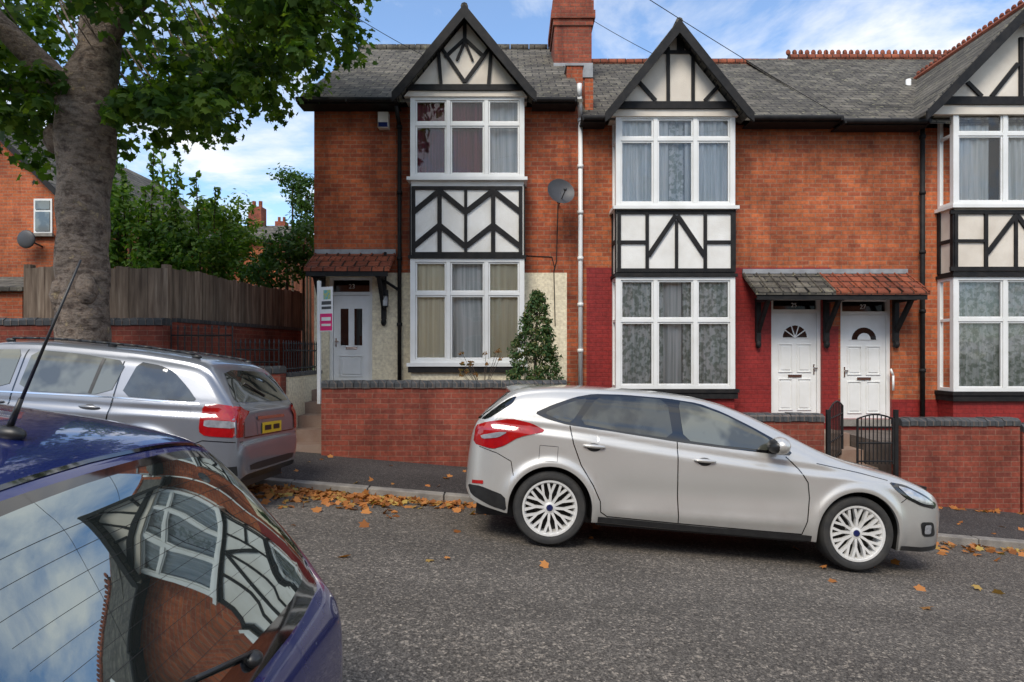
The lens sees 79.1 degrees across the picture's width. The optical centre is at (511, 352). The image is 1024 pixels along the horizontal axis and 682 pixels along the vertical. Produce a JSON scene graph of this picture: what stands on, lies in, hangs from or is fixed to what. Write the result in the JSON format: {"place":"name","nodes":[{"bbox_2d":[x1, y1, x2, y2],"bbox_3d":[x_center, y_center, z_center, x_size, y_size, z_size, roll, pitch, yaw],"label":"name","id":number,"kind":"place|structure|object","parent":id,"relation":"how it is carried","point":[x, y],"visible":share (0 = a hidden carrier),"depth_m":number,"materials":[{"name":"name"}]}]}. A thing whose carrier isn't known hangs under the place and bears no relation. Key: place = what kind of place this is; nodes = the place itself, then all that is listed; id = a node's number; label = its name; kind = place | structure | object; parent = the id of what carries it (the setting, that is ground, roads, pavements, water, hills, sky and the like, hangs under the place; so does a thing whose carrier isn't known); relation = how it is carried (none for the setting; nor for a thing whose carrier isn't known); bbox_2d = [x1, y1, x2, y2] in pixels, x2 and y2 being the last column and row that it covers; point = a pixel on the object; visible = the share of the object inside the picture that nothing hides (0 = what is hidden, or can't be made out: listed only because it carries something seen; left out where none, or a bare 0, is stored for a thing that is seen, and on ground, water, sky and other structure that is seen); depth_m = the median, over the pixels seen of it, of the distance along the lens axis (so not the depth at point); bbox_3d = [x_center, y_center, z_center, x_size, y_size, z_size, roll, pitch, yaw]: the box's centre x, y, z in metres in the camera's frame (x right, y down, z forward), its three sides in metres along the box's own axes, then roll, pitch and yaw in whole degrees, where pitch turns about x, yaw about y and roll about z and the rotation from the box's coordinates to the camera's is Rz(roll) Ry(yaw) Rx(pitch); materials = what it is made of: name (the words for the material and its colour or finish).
{"place":"outdoors","nodes":[
{"label":"outdoors","id":0,"kind":"place"},
{"bbox_2d":[321,380,566,466],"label":"garden wall","id":1,"kind":"structure","parent":0,"point":[425,421],"depth_m":8.85,"materials":[{"name":"red brick"}]},
{"bbox_2d":[1,0,1023,225],"label":"sky","id":2,"kind":"structure","parent":0,"point":[760,29],"materials":[{"name":"blue"}]},
{"bbox_2d":[614,282,614,383],"bbox_3d":[2.742,-0.328,10.602,1.943,1.803,0.315,0,0,0],"label":"bay window glass","id":3,"kind":"object","parent":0,"point":[614,333],"visible":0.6,"depth_m":10.72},
{"bbox_2d":[614,125,614,204],"bbox_3d":[2.742,-3.219,10.602,1.943,1.453,0.315,0,0,0],"label":"bay window glass","id":4,"kind":"object","parent":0,"point":[614,166],"visible":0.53,"depth_m":10.72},
{"bbox_2d":[251,491,1023,681],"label":"road","id":5,"kind":"structure","parent":0,"point":[490,599],"depth_m":4.16,"materials":[{"name":"grey asphalt"}]},
{"bbox_2d":[0,337,296,485],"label":"silver people carrier car","id":6,"kind":"object","parent":5,"relation":"on","point":[236,416],"visible":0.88,"depth_m":5.74,"materials":[{"name":"grey paint"}]},
{"bbox_2d":[0,259,342,681],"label":"blue hatchback car","id":7,"kind":"object","parent":5,"relation":"on","point":[131,553],"visible":1,"depth_m":1.52,"materials":[{"name":"paint"}]},
{"bbox_2d":[246,454,1023,609],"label":"fallen leaves","id":8,"kind":"object","parent":5,"relation":"on","point":[343,497],"visible":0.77,"depth_m":6.92,"materials":[{"name":"orange plant"}]},
{"bbox_2d":[465,384,939,570],"bbox_3d":[1.798,1.138,6.298,4.438,1.428,2.163,5,-3,0],"label":"silver hatchback car","id":9,"kind":"object","parent":5,"relation":"on","point":[550,464],"visible":1,"depth_m":5.42,"materials":[{"name":"paint"}]},
{"bbox_2d":[271,452,1023,539],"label":"pavement","id":10,"kind":"structure","parent":0,"point":[381,473],"depth_m":8.06,"materials":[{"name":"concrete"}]},
{"bbox_2d":[0,0,380,341],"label":"plane tree","id":11,"kind":"object","parent":10,"relation":"on","point":[87,102],"visible":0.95,"depth_m":7.78,"materials":[{"name":"green plant"}]},
{"bbox_2d":[742,412,824,452],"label":"garden wall","id":12,"kind":"structure","parent":0,"point":[807,429],"depth_m":8.85,"materials":[{"name":"red brick"}]},
{"bbox_2d":[891,417,1020,512],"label":"garden wall","id":13,"kind":"structure","parent":0,"point":[967,462],"depth_m":8.85,"materials":[{"name":"red brick"}]},
{"bbox_3d":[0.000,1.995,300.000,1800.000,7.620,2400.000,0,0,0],"label":"ground","id":14,"kind":"structure","parent":0,"visible":0},
{"bbox_2d":[0,277,23,317],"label":"lean to","id":15,"kind":"object","parent":14,"relation":"on","point":[11,297],"visible":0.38,"depth_m":12.10,"materials":[{"name":"brick"}]},
{"bbox_2d":[0,318,171,348],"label":"boundary wall","id":16,"kind":"structure","parent":14,"relation":"on","point":[154,332],"depth_m":9.00,"materials":[{"name":"brick"}]},
{"bbox_2d":[0,142,226,276],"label":"walls","id":17,"kind":"structure","parent":14,"relation":"on","point":[17,197],"depth_m":15.00,"materials":[{"name":"orange brick"}]},
{"bbox_2d":[17,230,42,247],"bbox_3d":[-11.451,-2.684,14.750,0.492,0.440,0.291,0,0,-40],"label":"satellite dish","id":18,"kind":"object","parent":17,"relation":"attached to","point":[25,238],"visible":1,"depth_m":14.67,"materials":[{"name":"grey plastic"}]},
{"bbox_2d":[33,199,53,236],"bbox_3d":[-11.321,-3.252,14.960,0.542,0.917,0.120,0,0,0],"label":"window","id":19,"kind":"structure","parent":17,"relation":"attached to","point":[43,217],"depth_m":14.95,"materials":[{"name":"white plastic"}]},
{"bbox_2d":[0,126,210,241],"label":"roof","id":20,"kind":"structure","parent":17,"relation":"on","point":[137,180],"depth_m":19.95,"materials":[{"name":"stone"}]},
{"bbox_2d":[109,141,224,277],"bbox_3d":[-7.297,-2.443,13.151,2.641,3.889,1.331,0,0,0],"label":"buddleia bush","id":21,"kind":"object","parent":14,"relation":"on","point":[173,191],"visible":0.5,"depth_m":12.91,"materials":[{"name":"green plant"}]},
{"bbox_2d":[109,180,284,284],"bbox_3d":[-7.085,-1.256,13.403,3.782,5.111,2.940,0,0,-38],"label":"garden shrub","id":22,"kind":"object","parent":14,"relation":"on","point":[237,240],"visible":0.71,"depth_m":12.96,"materials":[{"name":"green plant"}]},
{"bbox_2d":[172,318,301,371],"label":"boundary wall","id":23,"kind":"structure","parent":14,"relation":"on","point":[247,332],"depth_m":10.87,"materials":[{"name":"brick"}]},
{"bbox_2d":[24,264,302,327],"bbox_3d":[-5.104,-0.600,10.642,1.825,1.400,4.861,0,0,35],"label":"wooden fence","id":24,"kind":"object","parent":23,"relation":"on","point":[167,291],"visible":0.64,"depth_m":9.45,"materials":[{"name":"brown wood"}]},
{"bbox_2d":[231,162,313,370],"bbox_3d":[-5.304,-1.929,15.127,1.846,6.459,5.858,0,0,-12],"label":"garden shrub","id":25,"kind":"object","parent":14,"relation":"on","point":[293,256],"visible":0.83,"depth_m":13.80,"materials":[{"name":"green plant"}]},
{"bbox_2d":[259,366,285,393],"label":"boundary wall","id":26,"kind":"structure","parent":14,"relation":"on","point":[278,374],"depth_m":9.01,"materials":[{"name":"brick"}]},
{"bbox_2d":[170,324,233,356],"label":"iron railings","id":27,"kind":"object","parent":26,"relation":"on","point":[198,335],"visible":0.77,"depth_m":9.09,"materials":[{"name":"black metal"}]},
{"bbox_2d":[235,339,279,365],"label":"iron railings","id":28,"kind":"object","parent":26,"relation":"on","point":[259,349],"visible":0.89,"depth_m":9.09,"materials":[{"name":"black metal"}]},
{"bbox_2d":[233,241,313,364],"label":"walls","id":29,"kind":"structure","parent":14,"relation":"on","point":[297,287],"depth_m":39.14,"materials":[{"name":"orange brick"}]},
{"bbox_2d":[220,226,311,252],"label":"roof","id":30,"kind":"structure","parent":29,"relation":"on","point":[271,230],"depth_m":36.68,"materials":[{"name":"tile"}]},
{"bbox_2d":[204,201,265,226],"bbox_3d":[-17.160,-8.302,38.200,3.760,2.000,0.800,0,0,0],"label":"chimney","id":31,"kind":"object","parent":30,"relation":"on","point":[260,214],"visible":0.38,"depth_m":37.80,"materials":[{"name":"brick"}]},
{"bbox_2d":[286,370,321,427],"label":"path side wall","id":32,"kind":"structure","parent":14,"relation":"on","point":[301,386],"depth_m":9.74,"materials":[{"name":"beige paint"}]},
{"bbox_2d":[282,340,316,372],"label":"iron railings","id":33,"kind":"object","parent":32,"relation":"on","point":[301,350],"visible":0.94,"depth_m":9.97,"materials":[{"name":"black metal"}]},
{"bbox_2d":[314,107,577,384],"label":"front wall","id":34,"kind":"structure","parent":14,"relation":"on","point":[355,180],"depth_m":10.80,"materials":[{"name":"cream pebbledash render"},{"name":"orange brick"}]},
{"bbox_2d":[304,249,395,325],"bbox_3d":[-2.719,-1.122,10.479,1.403,1.333,0.642,0,0,0],"label":"door canopy","id":35,"kind":"object","parent":34,"relation":"attached to","point":[321,264],"visible":0.77,"depth_m":10.44,"materials":[{"name":"tile"}]},
{"bbox_2d":[330,277,371,379],"bbox_3d":[-2.814,-0.349,10.850,0.802,1.939,0.220,0,0,0],"label":"front door","id":36,"kind":"structure","parent":34,"relation":"attached to","point":[351,346],"depth_m":10.88,"materials":[{"name":"white plastic"}]},
{"bbox_2d":[378,112,389,129],"bbox_3d":[-2.217,-4.002,10.723,0.182,0.273,0.147,0,0,0],"label":"alarm box","id":37,"kind":"object","parent":34,"relation":"attached to","point":[383,120],"visible":1,"depth_m":10.66,"materials":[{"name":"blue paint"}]},
{"bbox_2d":[383,290,388,308],"bbox_3d":[-2.184,-0.915,10.672,0.123,0.330,0.247,0,0,-14],"label":"wall lantern","id":38,"kind":"object","parent":34,"relation":"attached to","point":[385,300],"depth_m":10.59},
{"bbox_2d":[397,21,532,104],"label":"gable roof","id":39,"kind":"structure","parent":34,"relation":"on","point":[420,73],"depth_m":10.42,"materials":[{"name":"black wood"}]},
{"bbox_2d":[392,4,536,101],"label":"bargeboards and timbers","id":40,"kind":"object","parent":39,"relation":"attached to","point":[464,14],"visible":1,"depth_m":10.09,"materials":[{"name":"wood"}]},
{"bbox_2d":[404,24,526,106],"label":"gable panel","id":41,"kind":"structure","parent":39,"relation":"attached to","point":[464,64],"depth_m":10.37,"materials":[{"name":"white paint"}]},
{"bbox_2d":[407,92,526,386],"bbox_3d":[-0.750,-1.628,10.568,2.016,5.446,0.456,0,0,0],"label":"bay window panel","id":42,"kind":"object","parent":34,"relation":"attached to","point":[479,218],"visible":0.59,"depth_m":10.42,"materials":[{"name":"cream painted render"},{"name":"black timber"},{"name":"white upvc"}]},
{"bbox_2d":[410,258,523,362],"bbox_3d":[-0.750,-0.701,10.598,1.916,1.752,0.397,0,0,0],"label":"bay window frame","id":43,"kind":"object","parent":42,"relation":"attached to","point":[449,293],"visible":0.93,"depth_m":10.41,"materials":[{"name":"white plastic"}]},
{"bbox_2d":[417,264,517,357],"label":"bay window curtains","id":44,"kind":"object","parent":43,"relation":"in","point":[467,326],"visible":0.58,"depth_m":10.53,"materials":[{"name":"beige fabric"}]},
{"bbox_2d":[410,97,523,175],"bbox_3d":[-0.750,-3.613,10.598,1.916,1.358,0.397,0,0,0],"label":"bay window frame","id":45,"kind":"object","parent":42,"relation":"attached to","point":[448,124],"visible":0.94,"depth_m":10.41,"materials":[{"name":"white plastic"}]},
{"bbox_2d":[417,103,517,172],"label":"bay window curtains","id":46,"kind":"object","parent":45,"relation":"in","point":[467,150],"visible":0.57,"depth_m":10.55,"materials":[{"name":"grey fabric"}]},
{"bbox_2d":[410,184,524,254],"bbox_3d":[-0.750,-2.222,10.591,1.936,1.204,0.410,0,0,0],"label":"timber framing","id":47,"kind":"object","parent":42,"relation":"on","point":[439,192],"visible":0.94,"depth_m":10.39,"materials":[{"name":"black wood"}]},
{"bbox_2d":[384,83,582,384],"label":"drainpipes","id":48,"kind":"object","parent":34,"relation":"attached to","point":[398,288],"visible":0.91,"depth_m":10.69,"materials":[{"name":"plastic"}]},
{"bbox_2d":[526,206,557,325],"bbox_3d":[0.528,-1.508,10.790,0.557,2.106,0.016,0,0,0],"label":"cable","id":49,"kind":"object","parent":34,"relation":"attached to","point":[553,262],"visible":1,"depth_m":10.78,"materials":[{"name":"black plastic"}]},
{"bbox_2d":[548,179,573,204],"bbox_3d":[0.855,-2.683,10.418,0.395,0.445,0.654,0,0,21],"label":"satellite dish","id":50,"kind":"object","parent":34,"relation":"attached to","point":[560,191],"visible":1,"depth_m":10.36,"materials":[{"name":"grey metal"}]},
{"bbox_2d":[296,389,877,468],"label":"garden path steps","id":51,"kind":"structure","parent":14,"relation":"on","point":[308,432],"depth_m":9.61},
{"bbox_2d":[317,281,332,403],"bbox_3d":[-2.884,-0.156,9.597,0.329,1.912,0.067,0,0,26],"label":"for sale board","id":52,"kind":"object","parent":51,"relation":"on","point":[324,309],"visible":0.98,"depth_m":9.60,"materials":[{"name":"white plastic"}]},
{"bbox_2d":[826,400,898,476],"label":"iron gate","id":53,"kind":"structure","parent":51,"relation":"on","point":[895,440],"depth_m":8.86,"materials":[{"name":"black metal"}]},
{"bbox_2d":[255,478,1023,549],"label":"kerb","id":54,"kind":"structure","parent":14,"relation":"on","point":[995,542],"depth_m":7.30,"materials":[{"name":"concrete"}]},
{"bbox_2d":[583,125,830,428],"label":"front wall","id":55,"kind":"structure","parent":14,"relation":"on","point":[783,193],"depth_m":10.80,"materials":[{"name":"orange brick"}]},
{"bbox_2d":[609,111,739,408],"bbox_3d":[2.742,-1.037,10.568,2.103,6.015,0.456,0,0,0],"label":"bay window panel","id":56,"kind":"object","parent":55,"relation":"attached to","point":[663,254],"visible":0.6,"depth_m":10.42,"materials":[{"name":"white paint"}]},
{"bbox_2d":[612,277,734,388],"bbox_3d":[2.742,-0.328,10.598,2.003,1.883,0.397,0,0,0],"label":"bay window frame","id":57,"kind":"object","parent":56,"relation":"attached to","point":[655,320],"visible":0.97,"depth_m":10.41,"materials":[{"name":"white plastic"}]},
{"bbox_2d":[622,282,726,383],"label":"bay window curtains","id":58,"kind":"object","parent":57,"relation":"in","point":[674,346],"visible":0.71,"depth_m":10.52,"materials":[{"name":"grey fabric"}]},
{"bbox_2d":[612,117,734,206],"bbox_3d":[2.742,-3.219,10.598,2.003,1.533,0.397,0,0,0],"label":"bay window frame","id":59,"kind":"object","parent":56,"relation":"attached to","point":[655,139],"visible":0.94,"depth_m":10.41,"materials":[{"name":"white plastic"}]},
{"bbox_2d":[622,121,726,200],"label":"bay window curtains","id":60,"kind":"object","parent":59,"relation":"in","point":[674,172],"visible":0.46,"depth_m":10.52,"materials":[{"name":"white fabric"}]},
{"bbox_2d":[611,209,735,274],"bbox_3d":[2.742,-1.872,10.591,2.023,1.051,0.409,0,0,0],"label":"timber framing","id":61,"kind":"object","parent":56,"relation":"on","point":[617,242],"visible":0.94,"depth_m":10.39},
{"bbox_2d":[607,34,746,123],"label":"gable roof","id":62,"kind":"structure","parent":55,"relation":"on","point":[742,116],"depth_m":10.35,"materials":[{"name":"black wood"}]},
{"bbox_2d":[608,38,737,124],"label":"gable panel","id":63,"kind":"structure","parent":62,"relation":"attached to","point":[653,80],"depth_m":10.37,"materials":[{"name":"white paint"}]},
{"bbox_2d":[605,19,754,121],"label":"bargeboards and timbers","id":64,"kind":"object","parent":62,"relation":"attached to","point":[685,33],"visible":0.98,"depth_m":10.08,"materials":[{"name":"wood"}]},
{"bbox_2d":[771,300,824,422],"bbox_3d":[4.957,0.128,10.850,0.927,2.189,0.220,0,0,0],"label":"front door","id":65,"kind":"structure","parent":55,"relation":"attached to","point":[795,358],"depth_m":10.88,"materials":[{"name":"white plastic"}]},
{"bbox_2d":[742,269,929,347],"bbox_3d":[5.433,-0.758,10.479,2.859,1.378,0.642,0,0,0],"label":"door canopy","id":66,"kind":"object","parent":55,"relation":"attached to","point":[838,286],"visible":1,"depth_m":10.47,"materials":[{"name":"tile"}]},
{"bbox_2d":[735,120,748,124],"bbox_3d":[3.369,-1.801,15.050,4.357,10.002,7.900,0,0,0],"label":"side and rear walls","id":67,"kind":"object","parent":14,"relation":"on","point":[744,122],"depth_m":14.81,"materials":[{"name":"orange brick"}]},
{"bbox_2d":[582,63,835,124],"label":"slate roof","id":68,"kind":"structure","parent":67,"relation":"on","point":[759,92],"depth_m":12.23,"materials":[{"name":"grey stone"}]},
{"bbox_2d":[548,0,594,109],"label":"chimney","id":69,"kind":"object","parent":68,"relation":"on","point":[570,34],"visible":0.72,"depth_m":12.97,"materials":[{"name":"brick"}]},
{"bbox_2d":[329,0,837,114],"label":"overhead cables","id":70,"kind":"object","parent":69,"relation":"attached to","point":[627,40],"visible":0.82,"depth_m":8.82,"materials":[{"name":"black rubber"}]},
{"bbox_2d":[579,115,606,128],"bbox_3d":[1.379,-3.933,10.580,0.438,0.096,0.440,0,0,0],"label":"gutter and fascia","id":71,"kind":"object","parent":68,"relation":"attached to","point":[592,122],"visible":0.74,"depth_m":10.48,"materials":[{"name":"black plastic"}]},
{"bbox_2d":[592,58,787,67],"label":"ridge tiles","id":72,"kind":"object","parent":68,"relation":"on","point":[642,61],"visible":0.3,"depth_m":14.71,"materials":[{"name":"ceramic"}]},
{"bbox_2d":[742,115,843,128],"bbox_3d":[4.777,-3.933,10.580,1.541,0.096,0.440,0,0,0],"label":"gutter and fascia","id":73,"kind":"object","parent":68,"relation":"attached to","point":[795,121],"visible":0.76,"depth_m":10.48,"materials":[{"name":"black plastic"}]},
{"bbox_2d":[840,430,890,473],"bbox_3d":[4.650,1.910,9.938,14.700,2.580,1.717,0,0,0],"label":"front garden","id":74,"kind":"object","parent":14,"relation":"on","point":[884,467],"depth_m":9.64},
{"bbox_2d":[459,348,502,379],"bbox_3d":[-0.486,0.294,9.480,0.715,0.720,0.252,0,0,0],"label":"dry garden plant","id":75,"kind":"object","parent":74,"relation":"on","point":[469,364],"visible":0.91,"depth_m":9.50,"materials":[{"name":"brown plant"}]},
{"bbox_2d":[506,289,570,385],"bbox_3d":[0.291,-0.096,9.611,1.013,1.793,0.964,0,0,39],"label":"conifer shrub","id":76,"kind":"object","parent":74,"relation":"on","point":[537,298],"visible":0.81,"depth_m":9.48,"materials":[{"name":"green plant"}]},
{"bbox_2d":[934,204,1023,421],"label":"bay window panel","id":77,"kind":"object","parent":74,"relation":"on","point":[979,404],"visible":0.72,"depth_m":10.42,"materials":[{"name":"white paint"}]},
{"bbox_2d":[937,277,1023,391],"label":"bay window frame","id":78,"kind":"object","parent":77,"relation":"attached to","point":[1003,319],"visible":1,"depth_m":10.42,"materials":[{"name":"white plastic"}]},
{"bbox_2d":[942,281,949,387],"bbox_3d":[8.714,-0.307,10.602,2.567,1.847,0.315,0,0,0],"label":"bay window glass","id":79,"kind":"object","parent":78,"relation":"in","point":[945,335],"visible":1,"depth_m":10.61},
{"bbox_2d":[959,282,1023,385],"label":"bay window curtains","id":80,"kind":"object","parent":78,"relation":"in","point":[978,354],"visible":0.68,"depth_m":10.52,"materials":[{"name":"grey fabric"}]},
{"bbox_2d":[937,115,1023,208],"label":"bay window frame","id":81,"kind":"object","parent":77,"relation":"attached to","point":[1003,134],"visible":0.84,"depth_m":10.42,"materials":[{"name":"white plastic"}]},
{"bbox_2d":[942,118,949,204],"bbox_3d":[8.714,-3.301,10.602,2.567,1.573,0.315,0,0,0],"label":"bay window glass","id":82,"kind":"object","parent":81,"relation":"in","point":[946,167],"visible":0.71,"depth_m":10.63,"materials":[{"name":"clear glass"}]},
{"bbox_2d":[959,117,1023,199],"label":"bay window curtains","id":83,"kind":"object","parent":81,"relation":"in","point":[978,168],"visible":0.41,"depth_m":10.52,"materials":[{"name":"white fabric"}]},
{"bbox_2d":[937,209,1023,273],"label":"timber framing","id":84,"kind":"object","parent":77,"relation":"on","point":[1015,219],"visible":1,"depth_m":10.39,"materials":[{"name":"black wood"}]},
{"bbox_2d":[831,128,937,429],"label":"front wall","id":85,"kind":"structure","parent":14,"relation":"on","point":[875,201],"depth_m":10.80,"materials":[{"name":"orange brick"}]},
{"bbox_2d":[840,300,890,425],"bbox_3d":[6.167,0.168,10.850,0.938,2.223,0.220,0,0,0],"label":"front door","id":86,"kind":"structure","parent":85,"relation":"attached to","point":[865,361],"depth_m":10.88,"materials":[{"name":"white plastic"}]},
{"bbox_2d":[1020,422,1023,512],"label":"garden wall","id":87,"kind":"structure","parent":14,"relation":"on","point":[1022,467],"depth_m":8.87,"materials":[{"name":"brick"}]},
{"bbox_3d":[9.128,-1.855,15.050,7.119,10.110,7.900,0,0,0],"label":"side and rear walls","id":88,"kind":"object","parent":14,"relation":"on","visible":0},
{"bbox_2d":[746,59,1023,127],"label":"slate roof","id":89,"kind":"structure","parent":88,"relation":"on","point":[863,88],"depth_m":12.68,"materials":[{"name":"grey stone"}]},
{"bbox_2d":[786,50,951,58],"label":"ridge tiles","id":90,"kind":"object","parent":89,"relation":"on","point":[862,55],"visible":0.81,"depth_m":14.72,"materials":[{"name":"ceramic"}]},
{"bbox_2d":[831,118,931,131],"bbox_3d":[6.282,-3.878,10.580,1.470,0.096,0.440,0,0,0],"label":"gutter and fascia","id":91,"kind":"object","parent":89,"relation":"attached to","point":[882,124],"visible":1,"depth_m":10.46,"materials":[{"name":"black plastic"}]},
{"bbox_2d":[890,78,933,416],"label":"drainpipes","id":92,"kind":"object","parent":89,"relation":"attached to","point":[922,252],"visible":0.87,"depth_m":10.69,"materials":[{"name":"black plastic"},{"name":"white upvc"}]},
{"bbox_2d":[913,9,1020,117],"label":"gable roof","id":93,"kind":"structure","parent":89,"relation":"on","point":[933,84],"depth_m":10.93,"materials":[{"name":"grey stone"}]},
{"bbox_2d":[913,0,1023,78],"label":"gable ridge tiles","id":94,"kind":"object","parent":93,"relation":"on","point":[980,32],"visible":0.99,"depth_m":11.41,"materials":[{"name":"red tile"}]},
{"bbox_2d":[920,23,1023,117],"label":"gable panel","id":95,"kind":"structure","parent":93,"relation":"attached to","point":[987,76],"depth_m":10.37,"materials":[{"name":"white paint"}]},
{"bbox_2d":[926,7,1023,119],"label":"bargeboards and timbers","id":96,"kind":"object","parent":93,"relation":"attached to","point":[991,48],"visible":1,"depth_m":10.12,"materials":[{"name":"black painted timber"},{"name":"white render"}]},
{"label":"walls","id":97,"kind":"object","parent":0,"visible":0},
{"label":"roof","id":98,"kind":"object","parent":97,"relation":"on","visible":0},
{"bbox_2d":[275,217,287,225],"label":"chimney","id":99,"kind":"object","parent":98,"relation":"on","point":[279,222],"visible":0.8,"depth_m":49.80,"materials":[{"name":"brick"}]},
{"bbox_3d":[-1.137,-1.972,15.050,4.616,10.344,7.900,0,0,0],"label":"side and rear walls","id":100,"kind":"object","parent":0,"visible":0},
{"bbox_2d":[300,49,582,106],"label":"slate roof","id":101,"kind":"structure","parent":100,"relation":"on","point":[536,68],"depth_m":12.20,"materials":[{"name":"grey stone"}]},
{"bbox_2d":[295,97,400,111],"bbox_3d":[-2.775,-4.241,10.580,1.697,0.096,0.440,0,0,0],"label":"gutter and fascia","id":102,"kind":"object","parent":101,"relation":"attached to","point":[356,104],"visible":0.85,"depth_m":10.49,"materials":[{"name":"black plastic"}]},
{"bbox_2d":[359,44,549,48],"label":"ridge tiles","id":103,"kind":"object","parent":101,"relation":"on","point":[501,46],"visible":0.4,"depth_m":14.71,"materials":[{"name":"tile"}]},
{"bbox_2d":[531,97,576,111],"bbox_3d":[0.717,-4.241,10.580,0.755,0.096,0.440,0,0,0],"label":"gutter and fascia","id":104,"kind":"object","parent":101,"relation":"attached to","point":[555,104],"visible":0.89,"depth_m":10.49,"materials":[{"name":"black plastic"}]}
]}

